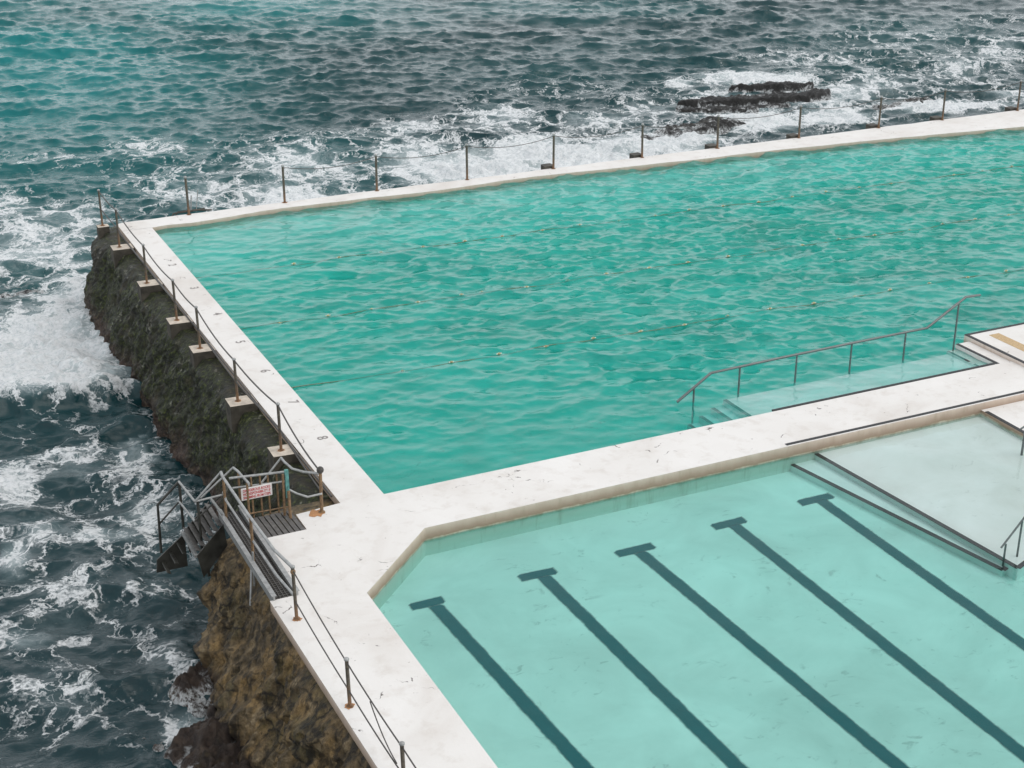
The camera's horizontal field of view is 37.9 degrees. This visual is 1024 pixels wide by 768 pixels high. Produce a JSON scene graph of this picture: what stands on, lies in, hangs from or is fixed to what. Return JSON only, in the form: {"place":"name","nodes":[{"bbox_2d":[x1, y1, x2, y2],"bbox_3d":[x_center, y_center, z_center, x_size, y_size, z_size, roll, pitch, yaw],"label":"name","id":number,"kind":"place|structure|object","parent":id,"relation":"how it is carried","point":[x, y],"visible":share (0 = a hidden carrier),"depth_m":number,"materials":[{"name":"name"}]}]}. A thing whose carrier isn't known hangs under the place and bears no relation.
{"place":"outdoors","nodes":[
{"label":"outdoors","id":0,"kind":"place"},
{"bbox_2d":[0,0,1023,767],"bbox_3d":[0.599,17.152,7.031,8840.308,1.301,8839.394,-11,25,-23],"label":"sea","id":1,"kind":"structure","parent":0,"point":[134,110],"depth_m":79.48,"materials":[{"name":"liquid"}]},
{"bbox_2d":[0,287,43,297],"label":"reef rock","id":2,"kind":"object","parent":1,"relation":"in","point":[23,292],"visible":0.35,"depth_m":55.96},
{"bbox_2d":[168,661,213,717],"bbox_3d":[-6.637,6.874,32.323,2.000,1.438,2.400,5,24,12],"label":"shore rock","id":3,"kind":"object","parent":1,"relation":"in","point":[190,686],"visible":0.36,"depth_m":31.97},
{"bbox_2d":[142,704,251,767],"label":"shore rock","id":4,"kind":"object","parent":1,"relation":"in","point":[209,741],"visible":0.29,"depth_m":29.90,"materials":[{"name":"brown stone"}]},
{"bbox_2d":[84,226,329,526],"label":"rock cliff","id":5,"kind":"structure","parent":1,"relation":"in","point":[182,397],"depth_m":43.24,"materials":[{"name":"brown stone"}]},
{"bbox_2d":[193,499,370,767],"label":"rock cliff","id":6,"kind":"structure","parent":1,"relation":"in","point":[269,701],"depth_m":29.94,"materials":[{"name":"brown stone"}]},
{"bbox_2d":[217,457,321,605],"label":"metal walkway","id":7,"kind":"structure","parent":6,"relation":"on","point":[243,522],"depth_m":32.40,"materials":[{"name":"grey metal"}]},
{"bbox_2d":[156,468,231,576],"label":"metal stairs","id":8,"kind":"structure","parent":7,"relation":"attached to","point":[174,554],"depth_m":33.39,"materials":[{"name":"grey metal"}]},
{"bbox_2d":[241,483,271,500],"bbox_3d":[-5.641,2.384,32.925,0.700,0.290,0.028,-11,25,-23],"label":"warning sign","id":9,"kind":"object","parent":7,"relation":"attached to","point":[263,490],"visible":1,"depth_m":32.92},
{"bbox_2d":[118,109,1023,236],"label":"sea wall","id":10,"kind":"structure","parent":1,"relation":"in","point":[1007,124],"depth_m":61.33,"materials":[{"name":"white paint"}]},
{"bbox_2d":[183,80,1023,214],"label":"railing","id":11,"kind":"object","parent":10,"relation":"on","point":[713,145],"visible":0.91,"depth_m":62.41,"materials":[{"name":"metal"}]},
{"bbox_2d":[640,116,747,139],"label":"reef rock","id":12,"kind":"object","parent":1,"relation":"in","point":[727,125],"visible":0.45,"depth_m":79.58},
{"bbox_2d":[675,81,831,113],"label":"reef rock","id":13,"kind":"object","parent":1,"relation":"in","point":[779,96],"visible":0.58,"depth_m":85.31,"materials":[{"name":"grey stone"}]},
{"bbox_2d":[872,96,932,109],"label":"reef rock","id":14,"kind":"object","parent":1,"relation":"in","point":[885,106],"visible":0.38,"depth_m":85.16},
{"bbox_2d":[122,227,1023,767],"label":"pool deck","id":15,"kind":"structure","parent":0,"point":[358,549],"depth_m":34.38,"materials":[{"name":"white paint"}]},
{"bbox_2d":[96,189,332,516],"bbox_3d":[-9.405,-1.586,43.331,0.802,2.388,24.578,-11,25,-23],"label":"railing","id":16,"kind":"object","parent":15,"relation":"on","point":[237,406],"visible":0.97,"depth_m":41.92,"materials":[{"name":"metal"}]},
{"bbox_2d":[290,565,415,767],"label":"railing","id":17,"kind":"object","parent":15,"relation":"on","point":[349,704],"visible":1,"depth_m":26.36,"materials":[{"name":"metal"}]},
{"bbox_2d":[161,140,1023,493],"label":"pool floor","id":18,"kind":"structure","parent":0,"point":[425,426],"depth_m":50.70,"materials":[{"name":"teal liquid"}]},
{"bbox_2d":[687,342,1008,429],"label":"entry ramp","id":19,"kind":"structure","parent":18,"relation":"on","point":[964,355],"depth_m":40.70,"materials":[{"name":"teal concrete"}]},
{"bbox_2d":[676,294,980,423],"bbox_3d":[8.817,-0.509,40.948,10.008,2.671,0.071,-11,25,-23],"label":"handrail","id":20,"kind":"object","parent":19,"relation":"on","point":[817,350],"visible":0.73,"depth_m":40.63,"materials":[{"name":"silver metal"}]},
{"bbox_2d":[202,130,1023,397],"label":"pool water","id":21,"kind":"structure","parent":0,"point":[738,218],"depth_m":55.50,"materials":[{"name":"teal liquid"}]},
{"bbox_2d":[197,165,1023,277],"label":"lane rope","id":22,"kind":"object","parent":21,"relation":"on","point":[579,225],"visible":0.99,"depth_m":54.03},
{"bbox_2d":[242,213,1020,328],"bbox_3d":[18.692,-6.318,55.281,58.776,0.130,0.179,-10,25,-22],"label":"lane rope","id":23,"kind":"object","parent":21,"relation":"on","point":[566,280],"visible":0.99,"depth_m":48.89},
{"bbox_2d":[291,269,1023,387],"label":"lane rope","id":24,"kind":"object","parent":21,"relation":"on","point":[640,331],"visible":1,"depth_m":44.17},
{"bbox_2d":[379,471,1023,767],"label":"pool floor","id":25,"kind":"structure","parent":0,"point":[789,619],"depth_m":29.86,"materials":[{"name":"teal paint"}]},
{"bbox_2d":[790,417,1023,579],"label":"submerged step","id":26,"kind":"object","parent":25,"relation":"on","point":[957,488],"visible":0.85,"depth_m":35.61,"materials":[{"name":"white concrete"}]},
{"bbox_2d":[1000,517,1023,566],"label":"handrail","id":27,"kind":"object","parent":26,"relation":"on","point":[1011,534],"visible":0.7,"depth_m":32.00,"materials":[{"name":"silver metal"}]},
{"bbox_2d":[1020,426,1023,455],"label":"handrail","id":28,"kind":"object","parent":26,"relation":"on","point":[1022,447],"visible":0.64,"depth_m":36.81,"materials":[{"name":"silver metal"}]},
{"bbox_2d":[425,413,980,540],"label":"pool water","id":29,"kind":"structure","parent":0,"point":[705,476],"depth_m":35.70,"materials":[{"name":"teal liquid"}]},
{"bbox_2d":[963,322,1023,366],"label":"raised deck","id":30,"kind":"structure","parent":0,"point":[1006,342],"depth_m":42.78,"materials":[{"name":"white paint"}]},
{"bbox_2d":[980,400,1023,439],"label":"pool side slab","id":31,"kind":"structure","parent":0,"point":[1009,418],"depth_m":38.69,"materials":[{"name":"white paint"}]}
]}

